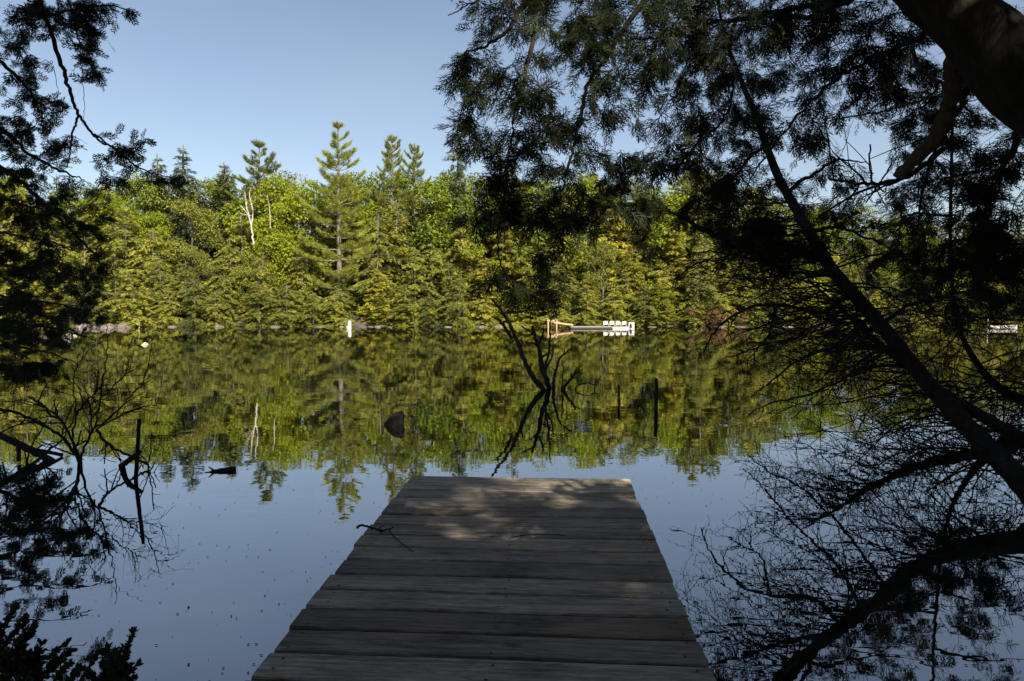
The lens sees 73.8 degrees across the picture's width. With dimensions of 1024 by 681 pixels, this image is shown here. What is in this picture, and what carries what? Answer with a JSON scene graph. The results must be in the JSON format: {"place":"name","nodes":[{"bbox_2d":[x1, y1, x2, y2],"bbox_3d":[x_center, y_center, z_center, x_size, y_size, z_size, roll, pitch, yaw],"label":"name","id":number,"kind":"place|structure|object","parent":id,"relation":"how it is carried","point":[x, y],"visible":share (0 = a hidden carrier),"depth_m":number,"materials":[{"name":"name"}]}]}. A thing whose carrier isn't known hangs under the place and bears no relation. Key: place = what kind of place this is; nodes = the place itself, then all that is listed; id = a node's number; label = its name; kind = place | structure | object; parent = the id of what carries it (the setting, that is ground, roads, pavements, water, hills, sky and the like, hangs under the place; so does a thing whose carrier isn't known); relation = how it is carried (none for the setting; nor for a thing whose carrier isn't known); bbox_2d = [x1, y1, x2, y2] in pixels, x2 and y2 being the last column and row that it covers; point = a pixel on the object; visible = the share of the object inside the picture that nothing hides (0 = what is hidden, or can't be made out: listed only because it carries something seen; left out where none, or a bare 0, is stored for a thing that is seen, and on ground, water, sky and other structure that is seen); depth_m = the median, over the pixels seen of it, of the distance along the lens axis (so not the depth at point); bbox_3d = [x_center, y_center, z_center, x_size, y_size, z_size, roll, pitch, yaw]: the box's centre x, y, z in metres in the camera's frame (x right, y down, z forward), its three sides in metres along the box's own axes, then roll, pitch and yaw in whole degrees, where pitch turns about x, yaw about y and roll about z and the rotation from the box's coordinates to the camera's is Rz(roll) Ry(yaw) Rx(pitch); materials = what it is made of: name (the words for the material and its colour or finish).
{"place":"outdoors","nodes":[
{"label":"outdoors","id":0,"kind":"place"},
{"bbox_2d":[0,326,1023,680],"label":"lake water","id":1,"kind":"structure","parent":0,"point":[738,502],"depth_m":6.98,"materials":[{"name":"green liquid"}]},
{"bbox_2d":[0,419,63,487],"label":"dead branch","id":2,"kind":"object","parent":1,"relation":"in","point":[27,466],"visible":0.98,"depth_m":7.03,"materials":[{"name":"brown wood"}]},
{"bbox_2d":[0,433,63,461],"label":"fallen log","id":3,"kind":"object","parent":1,"relation":"in","point":[13,441],"visible":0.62,"depth_m":8.11,"materials":[{"name":"brown wood"}]},
{"bbox_2d":[0,170,109,394],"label":"hemlock","id":4,"kind":"object","parent":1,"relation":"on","point":[26,370],"visible":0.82,"depth_m":9.55,"materials":[{"name":"green plant"}]},
{"bbox_2d":[0,314,186,472],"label":"dead brush","id":5,"kind":"object","parent":1,"relation":"in","point":[74,450],"visible":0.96,"depth_m":7.79,"materials":[{"name":"brown wood"}]},
{"bbox_2d":[245,476,716,680],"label":"wooden dock","id":6,"kind":"object","parent":1,"relation":"in","point":[469,588],"visible":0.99,"depth_m":3.22,"materials":[{"name":"grey wood"}]},
{"bbox_2d":[10,367,1023,680],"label":"floating specks","id":7,"kind":"object","parent":1,"relation":"on","point":[572,453],"visible":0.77,"depth_m":4.64,"materials":[{"name":"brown wood"}]},
{"bbox_2d":[490,298,558,389],"bbox_3d":[0.265,0.200,14.995,1.472,2.286,1.600,0,3,0],"label":"dead tree top","id":8,"kind":"object","parent":1,"relation":"in","point":[537,382],"visible":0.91,"depth_m":14.44,"materials":[{"name":"brown wood"}]},
{"bbox_2d":[0,0,1023,242],"label":"sky","id":9,"kind":"structure","parent":0,"point":[211,78],"materials":[{"name":"blue"}]},
{"bbox_2d":[1,240,1023,326],"bbox_3d":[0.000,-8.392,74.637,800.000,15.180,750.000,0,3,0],"label":"ground","id":10,"kind":"structure","parent":0,"point":[359,321],"depth_m":51.62,"materials":[{"name":"green plant"}]},
{"bbox_2d":[0,601,104,680],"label":"leafy shrub","id":11,"kind":"object","parent":10,"relation":"on","point":[19,661],"visible":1,"depth_m":2.36,"materials":[{"name":"green plant"}]},
{"bbox_2d":[49,206,130,294],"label":"oak tree","id":12,"kind":"object","parent":10,"relation":"on","point":[94,246],"visible":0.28,"depth_m":51.98,"materials":[{"name":"green plant"}]},
{"bbox_2d":[0,0,188,323],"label":"overhanging hemlock","id":13,"kind":"object","parent":10,"relation":"on","point":[31,13],"visible":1,"depth_m":6.09,"materials":[{"name":"green plant"}]},
{"bbox_2d":[74,191,145,282],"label":"maple tree","id":14,"kind":"object","parent":10,"relation":"on","point":[101,211],"visible":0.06,"depth_m":54.60,"materials":[{"name":"green plant"}]},
{"bbox_2d":[82,626,144,680],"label":"leafy shrub","id":15,"kind":"object","parent":10,"relation":"on","point":[115,664],"visible":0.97,"depth_m":2.38,"materials":[{"name":"green plant"}]},
{"bbox_2d":[93,247,142,322],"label":"hemlock tree","id":16,"kind":"object","parent":10,"relation":"on","point":[107,286],"visible":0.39,"depth_m":50.63,"materials":[{"name":"green plant"}]},
{"bbox_2d":[83,204,161,324],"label":"hemlock tree","id":17,"kind":"object","parent":10,"relation":"on","point":[125,232],"visible":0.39,"depth_m":52.07,"materials":[{"name":"green plant"}]},
{"bbox_2d":[98,269,162,326],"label":"hemlock tree","id":18,"kind":"object","parent":10,"relation":"on","point":[136,311],"visible":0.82,"depth_m":49.65,"materials":[{"name":"green plant"}]},
{"bbox_2d":[113,170,179,279],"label":"maple tree","id":19,"kind":"object","parent":10,"relation":"on","point":[138,194],"visible":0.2,"depth_m":56.19,"materials":[{"name":"green plant"}]},
{"bbox_2d":[117,229,181,317],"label":"hemlock tree","id":20,"kind":"object","parent":10,"relation":"on","point":[146,265],"visible":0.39,"depth_m":52.37,"materials":[{"name":"green plant"}]},
{"bbox_2d":[122,211,181,291],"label":"maple tree","id":21,"kind":"object","parent":10,"relation":"on","point":[143,240],"visible":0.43,"depth_m":53.85,"materials":[{"name":"green plant"}]},
{"bbox_2d":[137,255,184,322],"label":"hemlock tree","id":22,"kind":"object","parent":10,"relation":"on","point":[156,279],"visible":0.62,"depth_m":51.10,"materials":[{"name":"green plant"}]},
{"bbox_2d":[147,284,188,326],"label":"hemlock tree","id":23,"kind":"object","parent":10,"relation":"on","point":[171,308],"visible":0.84,"depth_m":49.73,"materials":[{"name":"green plant"}]},
{"bbox_2d":[144,145,216,299],"bbox_3d":[-27.330,-9.461,56.815,9.055,13.425,7.243,2,4,36],"label":"spruce tree","id":24,"kind":"object","parent":10,"relation":"on","point":[182,233],"visible":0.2,"depth_m":56.30,"materials":[{"name":"green plant"}]},
{"bbox_2d":[149,259,213,323],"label":"hemlock tree","id":25,"kind":"object","parent":10,"relation":"on","point":[181,283],"visible":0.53,"depth_m":50.87,"materials":[{"name":"green plant"}]},
{"bbox_2d":[170,278,213,326],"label":"hemlock tree","id":26,"kind":"object","parent":10,"relation":"on","point":[194,311],"visible":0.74,"depth_m":49.84,"materials":[{"name":"green plant"}]},
{"bbox_2d":[151,178,237,279],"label":"oak tree","id":27,"kind":"object","parent":10,"relation":"on","point":[200,204],"visible":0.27,"depth_m":56.16,"materials":[{"name":"green plant"}]},
{"bbox_2d":[156,194,233,302],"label":"oak tree","id":28,"kind":"object","parent":10,"relation":"on","point":[205,225],"visible":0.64,"depth_m":54.10,"materials":[{"name":"green plant"}]},
{"bbox_2d":[180,244,217,302],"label":"oak tree","id":29,"kind":"object","parent":10,"relation":"on","point":[199,264],"visible":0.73,"depth_m":52.66,"materials":[{"name":"green plant"}]},
{"bbox_2d":[195,290,243,326],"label":"hemlock tree","id":30,"kind":"object","parent":10,"relation":"on","point":[215,314],"visible":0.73,"depth_m":49.83,"materials":[{"name":"green plant"}]},
{"bbox_2d":[200,170,243,262],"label":"maple tree","id":31,"kind":"object","parent":10,"relation":"on","point":[218,188],"visible":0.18,"depth_m":57.60,"materials":[{"name":"green plant"}]},
{"bbox_2d":[198,272,249,325],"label":"hemlock tree","id":32,"kind":"object","parent":10,"relation":"on","point":[226,296],"visible":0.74,"depth_m":51.10,"materials":[{"name":"green plant"}]},
{"bbox_2d":[201,162,251,293],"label":"spruce tree","id":33,"kind":"object","parent":10,"relation":"on","point":[227,185],"visible":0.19,"depth_m":56.96,"materials":[{"name":"green plant"}]},
{"bbox_2d":[206,234,254,315],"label":"hemlock tree","id":34,"kind":"object","parent":10,"relation":"on","point":[232,256],"visible":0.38,"depth_m":52.87,"materials":[{"name":"green plant"}]},
{"bbox_2d":[200,213,275,313],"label":"hemlock tree","id":35,"kind":"object","parent":10,"relation":"on","point":[237,238],"visible":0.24,"depth_m":53.91,"materials":[{"name":"green plant"}]},
{"bbox_2d":[216,190,268,276],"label":"maple tree","id":36,"kind":"object","parent":10,"relation":"on","point":[230,207],"visible":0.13,"depth_m":55.99,"materials":[{"name":"green plant"}]},
{"bbox_2d":[225,139,289,251],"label":"pine tree","id":37,"kind":"object","parent":10,"relation":"on","point":[262,169],"visible":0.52,"depth_m":55.65,"materials":[{"name":"green plant"}]},
{"bbox_2d":[232,282,282,326],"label":"hemlock tree","id":38,"kind":"object","parent":10,"relation":"on","point":[258,315],"visible":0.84,"depth_m":50.14,"materials":[{"name":"green plant"}]},
{"bbox_2d":[230,246,285,305],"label":"oak tree","id":39,"kind":"object","parent":10,"relation":"on","point":[248,263],"visible":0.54,"depth_m":52.94,"materials":[{"name":"green plant"}]},
{"bbox_2d":[235,252,284,319],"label":"hemlock tree","id":40,"kind":"object","parent":10,"relation":"on","point":[264,282],"visible":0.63,"depth_m":51.70,"materials":[{"name":"green plant"}]},
{"bbox_2d":[223,173,318,294],"bbox_3d":[-19.834,-8.182,56.083,7.110,10.751,6.780,0,3,5],"label":"maple tree","id":41,"kind":"object","parent":10,"relation":"on","point":[274,191],"visible":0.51,"depth_m":54.82,"materials":[{"name":"green plant"}]},
{"bbox_2d":[244,209,301,303],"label":"maple tree","id":42,"kind":"object","parent":10,"relation":"on","point":[279,274],"visible":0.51,"depth_m":54.19,"materials":[{"name":"green plant"}]},
{"bbox_2d":[256,283,312,326],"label":"hemlock tree","id":43,"kind":"object","parent":10,"relation":"on","point":[282,320],"visible":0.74,"depth_m":50.24,"materials":[{"name":"green plant"}]},
{"bbox_2d":[247,179,351,284],"bbox_3d":[-17.334,-7.958,56.121,8.230,10.311,7.848,-1,3,-10],"label":"maple tree","id":44,"kind":"object","parent":10,"relation":"on","point":[308,198],"visible":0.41,"depth_m":54.58,"materials":[{"name":"green plant"}]},
{"bbox_2d":[281,258,323,323],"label":"hemlock tree","id":45,"kind":"object","parent":10,"relation":"on","point":[302,295],"visible":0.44,"depth_m":51.67,"materials":[{"name":"green plant"}]},
{"bbox_2d":[279,229,334,322],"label":"hemlock tree","id":46,"kind":"object","parent":10,"relation":"on","point":[295,263],"visible":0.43,"depth_m":52.86,"materials":[{"name":"green plant"}]},
{"bbox_2d":[294,290,330,325],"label":"hemlock tree","id":47,"kind":"object","parent":10,"relation":"on","point":[314,308],"visible":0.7,"depth_m":50.40,"materials":[{"name":"green plant"}]},
{"bbox_2d":[291,211,353,311],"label":"hemlock tree","id":48,"kind":"object","parent":10,"relation":"on","point":[325,280],"visible":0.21,"depth_m":54.58,"materials":[{"name":"green plant"}]},
{"bbox_2d":[292,121,375,315],"bbox_3d":[-13.337,-8.991,51.799,6.608,15.367,5.932,-2,4,-34],"label":"pine tree","id":49,"kind":"object","parent":10,"relation":"on","point":[339,180],"visible":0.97,"depth_m":51.19,"materials":[{"name":"green plant"}]},
{"bbox_2d":[317,269,358,322],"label":"hemlock tree","id":50,"kind":"object","parent":10,"relation":"on","point":[346,296],"visible":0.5,"depth_m":51.72,"materials":[{"name":"green plant"}]},
{"bbox_2d":[320,288,356,326],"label":"hemlock tree","id":51,"kind":"object","parent":10,"relation":"on","point":[336,318],"visible":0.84,"depth_m":50.23,"materials":[{"name":"green plant"}]},
{"bbox_2d":[312,189,385,293],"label":"maple tree","id":52,"kind":"object","parent":10,"relation":"on","point":[374,206],"visible":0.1,"depth_m":56.07,"materials":[{"name":"green plant"}]},
{"bbox_2d":[310,184,397,315],"bbox_3d":[-12.924,-6.907,55.052,7.758,11.232,6.224,-3,4,-37],"label":"hemlock tree","id":53,"kind":"object","parent":10,"relation":"on","point":[346,254],"visible":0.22,"depth_m":54.00,"materials":[{"name":"green plant"}]},
{"bbox_2d":[344,171,401,266],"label":"maple tree","id":54,"kind":"object","parent":10,"relation":"on","point":[368,183],"visible":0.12,"depth_m":58.77,"materials":[{"name":"green plant"}]},
{"bbox_2d":[353,268,395,319],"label":"cedar tree","id":55,"kind":"object","parent":10,"relation":"on","point":[371,299],"visible":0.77,"depth_m":51.36,"materials":[{"name":"green plant"}]},
{"bbox_2d":[340,212,410,318],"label":"hemlock tree","id":56,"kind":"object","parent":10,"relation":"on","point":[382,228],"visible":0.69,"depth_m":52.76,"materials":[{"name":"green plant"}]},
{"bbox_2d":[370,133,412,249],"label":"pine tree","id":57,"kind":"object","parent":10,"relation":"on","point":[389,164],"visible":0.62,"depth_m":56.89,"materials":[{"name":"green plant"}]},
{"bbox_2d":[369,202,424,306],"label":"cedar tree","id":58,"kind":"object","parent":10,"relation":"on","point":[398,239],"visible":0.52,"depth_m":54.81,"materials":[{"name":"green plant"}]},
{"bbox_2d":[368,195,430,283],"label":"oak tree","id":59,"kind":"object","parent":10,"relation":"on","point":[386,212],"visible":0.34,"depth_m":56.11,"materials":[{"name":"green plant"}]},
{"bbox_2d":[370,168,432,286],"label":"maple tree","id":60,"kind":"object","parent":10,"relation":"on","point":[407,180],"visible":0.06,"depth_m":59.22,"materials":[{"name":"green plant"}]},
{"bbox_2d":[386,284,418,326],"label":"cedar tree","id":61,"kind":"object","parent":10,"relation":"on","point":[403,307],"visible":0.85,"depth_m":50.45,"materials":[{"name":"green plant"}]},
{"bbox_2d":[389,143,440,283],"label":"pine tree","id":62,"kind":"object","parent":10,"relation":"on","point":[414,164],"visible":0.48,"depth_m":57.59,"materials":[{"name":"green plant"}]},
{"bbox_2d":[386,242,444,325],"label":"hemlock tree","id":63,"kind":"object","parent":10,"relation":"on","point":[410,275],"visible":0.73,"depth_m":51.87,"materials":[{"name":"green plant"}]},
{"bbox_2d":[401,195,454,295],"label":"hemlock tree","id":64,"kind":"object","parent":10,"relation":"on","point":[438,246],"visible":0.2,"depth_m":54.39,"materials":[{"name":"green plant"}]},
{"bbox_2d":[413,292,444,325],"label":"hemlock tree","id":65,"kind":"object","parent":10,"relation":"on","point":[425,312],"visible":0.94,"depth_m":50.72,"materials":[{"name":"green plant"}]},
{"bbox_2d":[408,240,451,322],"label":"hemlock tree","id":66,"kind":"object","parent":10,"relation":"on","point":[432,264],"visible":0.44,"depth_m":52.76,"materials":[{"name":"green plant"}]},
{"bbox_2d":[403,172,478,278],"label":"maple tree","id":67,"kind":"object","parent":10,"relation":"on","point":[441,190],"visible":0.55,"depth_m":54.34,"materials":[{"name":"green plant"}]},
{"bbox_2d":[421,260,470,319],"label":"hemlock tree","id":68,"kind":"object","parent":10,"relation":"on","point":[450,277],"visible":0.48,"depth_m":51.97,"materials":[{"name":"green plant"}]},
{"bbox_2d":[422,135,487,300],"bbox_3d":[-4.502,-9.695,55.645,6.053,14.470,4.707,-2,4,-26],"label":"spruce tree","id":69,"kind":"object","parent":10,"relation":"on","point":[459,190],"visible":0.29,"depth_m":54.97,"materials":[{"name":"green plant"}]},
{"bbox_2d":[424,221,486,316],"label":"hemlock tree","id":70,"kind":"object","parent":10,"relation":"on","point":[461,250],"visible":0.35,"depth_m":53.21,"materials":[{"name":"green plant"}]},
{"bbox_2d":[433,274,480,326],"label":"hemlock tree","id":71,"kind":"object","parent":10,"relation":"on","point":[458,305],"visible":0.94,"depth_m":50.59,"materials":[{"name":"green plant"}]},
{"bbox_2d":[423,173,523,272],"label":"maple tree","id":72,"kind":"object","parent":10,"relation":"on","point":[466,198],"visible":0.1,"depth_m":55.79,"materials":[{"name":"green plant"}]},
{"bbox_2d":[449,213,514,294],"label":"maple tree","id":73,"kind":"object","parent":10,"relation":"on","point":[481,251],"visible":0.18,"depth_m":53.69,"materials":[{"name":"green plant"}]},
{"bbox_2d":[462,258,507,325],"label":"cedar tree","id":74,"kind":"object","parent":10,"relation":"on","point":[473,313],"visible":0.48,"depth_m":51.61,"materials":[{"name":"green plant"}]},
{"bbox_2d":[463,229,522,314],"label":"cedar tree","id":75,"kind":"object","parent":10,"relation":"on","point":[506,254],"visible":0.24,"depth_m":53.04,"materials":[{"name":"plant"}]},
{"bbox_2d":[495,186,541,280],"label":"cedar tree","id":76,"kind":"object","parent":10,"relation":"on","point":[508,264],"visible":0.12,"depth_m":54.21,"materials":[{"name":"plant"}]},
{"bbox_2d":[492,278,546,326],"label":"cedar tree","id":77,"kind":"object","parent":10,"relation":"on","point":[519,323],"visible":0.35,"depth_m":50.38,"materials":[{"name":"green plant"}]},
{"bbox_2d":[474,180,588,282],"bbox_3d":[1.641,-8.094,56.648,9.175,10.946,8.370,2,4,37],"label":"maple tree","id":78,"kind":"object","parent":10,"relation":"on","point":[536,239],"visible":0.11,"depth_m":54.64,"materials":[{"name":"green plant"}]},
{"bbox_2d":[530,282,574,326],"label":"hemlock tree","id":79,"kind":"object","parent":10,"relation":"on","point":[547,317],"visible":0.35,"depth_m":50.30,"materials":[{"name":"green plant"}]},
{"bbox_2d":[513,193,600,314],"bbox_3d":[3.317,-6.697,55.893,8.604,11.096,7.475,1,4,24],"label":"hemlock tree","id":80,"kind":"object","parent":10,"relation":"on","point":[573,278],"visible":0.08,"depth_m":54.29,"materials":[{"name":"green plant"}]},
{"bbox_2d":[541,174,623,299],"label":"maple tree","id":81,"kind":"object","parent":10,"relation":"on","point":[575,267],"visible":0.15,"depth_m":55.24,"materials":[{"name":"green plant"}]},
{"bbox_2d":[561,287,613,325],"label":"hemlock tree","id":82,"kind":"object","parent":10,"relation":"on","point":[585,320],"visible":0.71,"depth_m":50.24,"materials":[{"name":"green plant"}]},
{"bbox_2d":[579,240,627,309],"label":"oak tree","id":83,"kind":"object","parent":10,"relation":"on","point":[595,261],"visible":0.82,"depth_m":53.02,"materials":[{"name":"green plant"}]},
{"bbox_2d":[582,199,647,312],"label":"cedar tree","id":84,"kind":"object","parent":10,"relation":"on","point":[624,245],"visible":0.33,"depth_m":54.12,"materials":[{"name":"green plant"}]},
{"bbox_2d":[597,287,641,325],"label":"hemlock tree","id":85,"kind":"object","parent":10,"relation":"on","point":[618,302],"visible":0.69,"depth_m":50.47,"materials":[{"name":"green plant"}]},
{"bbox_2d":[606,272,643,319],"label":"hemlock tree","id":86,"kind":"object","parent":10,"relation":"on","point":[624,287],"visible":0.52,"depth_m":52.00,"materials":[{"name":"green plant"}]},
{"bbox_2d":[600,249,651,314],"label":"cedar tree","id":87,"kind":"object","parent":10,"relation":"on","point":[640,268],"visible":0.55,"depth_m":52.98,"materials":[{"name":"green plant"}]},
{"bbox_2d":[627,286,665,326],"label":"hemlock tree","id":88,"kind":"object","parent":10,"relation":"on","point":[637,313],"visible":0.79,"depth_m":50.43,"materials":[{"name":"green plant"}]},
{"bbox_2d":[608,186,690,312],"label":"hemlock tree","id":89,"kind":"object","parent":10,"relation":"on","point":[645,252],"visible":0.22,"depth_m":54.84,"materials":[{"name":"green plant"}]},
{"bbox_2d":[615,196,688,281],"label":"maple tree","id":90,"kind":"object","parent":10,"relation":"on","point":[656,241],"visible":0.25,"depth_m":54.14,"materials":[{"name":"green plant"}]},
{"bbox_2d":[636,283,683,325],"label":"cedar tree","id":91,"kind":"object","parent":10,"relation":"on","point":[665,315],"visible":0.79,"depth_m":50.45,"materials":[{"name":"green plant"}]},
{"bbox_2d":[634,183,697,277],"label":"maple tree","id":92,"kind":"object","parent":10,"relation":"on","point":[677,202],"visible":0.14,"depth_m":56.12,"materials":[{"name":"green plant"}]},
{"bbox_2d":[637,224,711,313],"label":"cedar tree","id":93,"kind":"object","parent":10,"relation":"on","point":[674,248],"visible":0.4,"depth_m":53.49,"materials":[{"name":"green plant"}]},
{"bbox_2d":[665,188,736,305],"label":"hemlock tree","id":94,"kind":"object","parent":10,"relation":"on","point":[697,240],"visible":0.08,"depth_m":54.55,"materials":[{"name":"green plant"}]},
{"bbox_2d":[671,246,731,326],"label":"hemlock tree","id":95,"kind":"object","parent":10,"relation":"on","point":[704,295],"visible":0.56,"depth_m":51.22,"materials":[{"name":"green plant"}]},
{"bbox_2d":[432,0,1023,330],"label":"leaning cedar","id":96,"kind":"object","parent":10,"relation":"on","point":[980,43],"visible":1,"depth_m":5.44,"materials":[{"name":"green plant"}]},
{"bbox_2d":[712,216,784,315],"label":"cedar tree","id":97,"kind":"object","parent":10,"relation":"on","point":[744,289],"visible":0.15,"depth_m":52.39,"materials":[{"name":"green plant"}]},
{"bbox_2d":[618,1,1023,524],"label":"slanting cedar","id":98,"kind":"object","parent":10,"relation":"on","point":[997,457],"visible":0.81,"depth_m":7.69,"materials":[{"name":"green plant"}]},
{"bbox_2d":[730,258,1023,463],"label":"dead cedar","id":99,"kind":"object","parent":10,"relation":"on","point":[993,422],"visible":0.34,"depth_m":10.54,"materials":[{"name":"brown wood"}]},
{"bbox_2d":[788,40,1023,426],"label":"curved cedar","id":100,"kind":"object","parent":10,"relation":"on","point":[899,205],"visible":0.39,"depth_m":10.56,"materials":[{"name":"green plant"}]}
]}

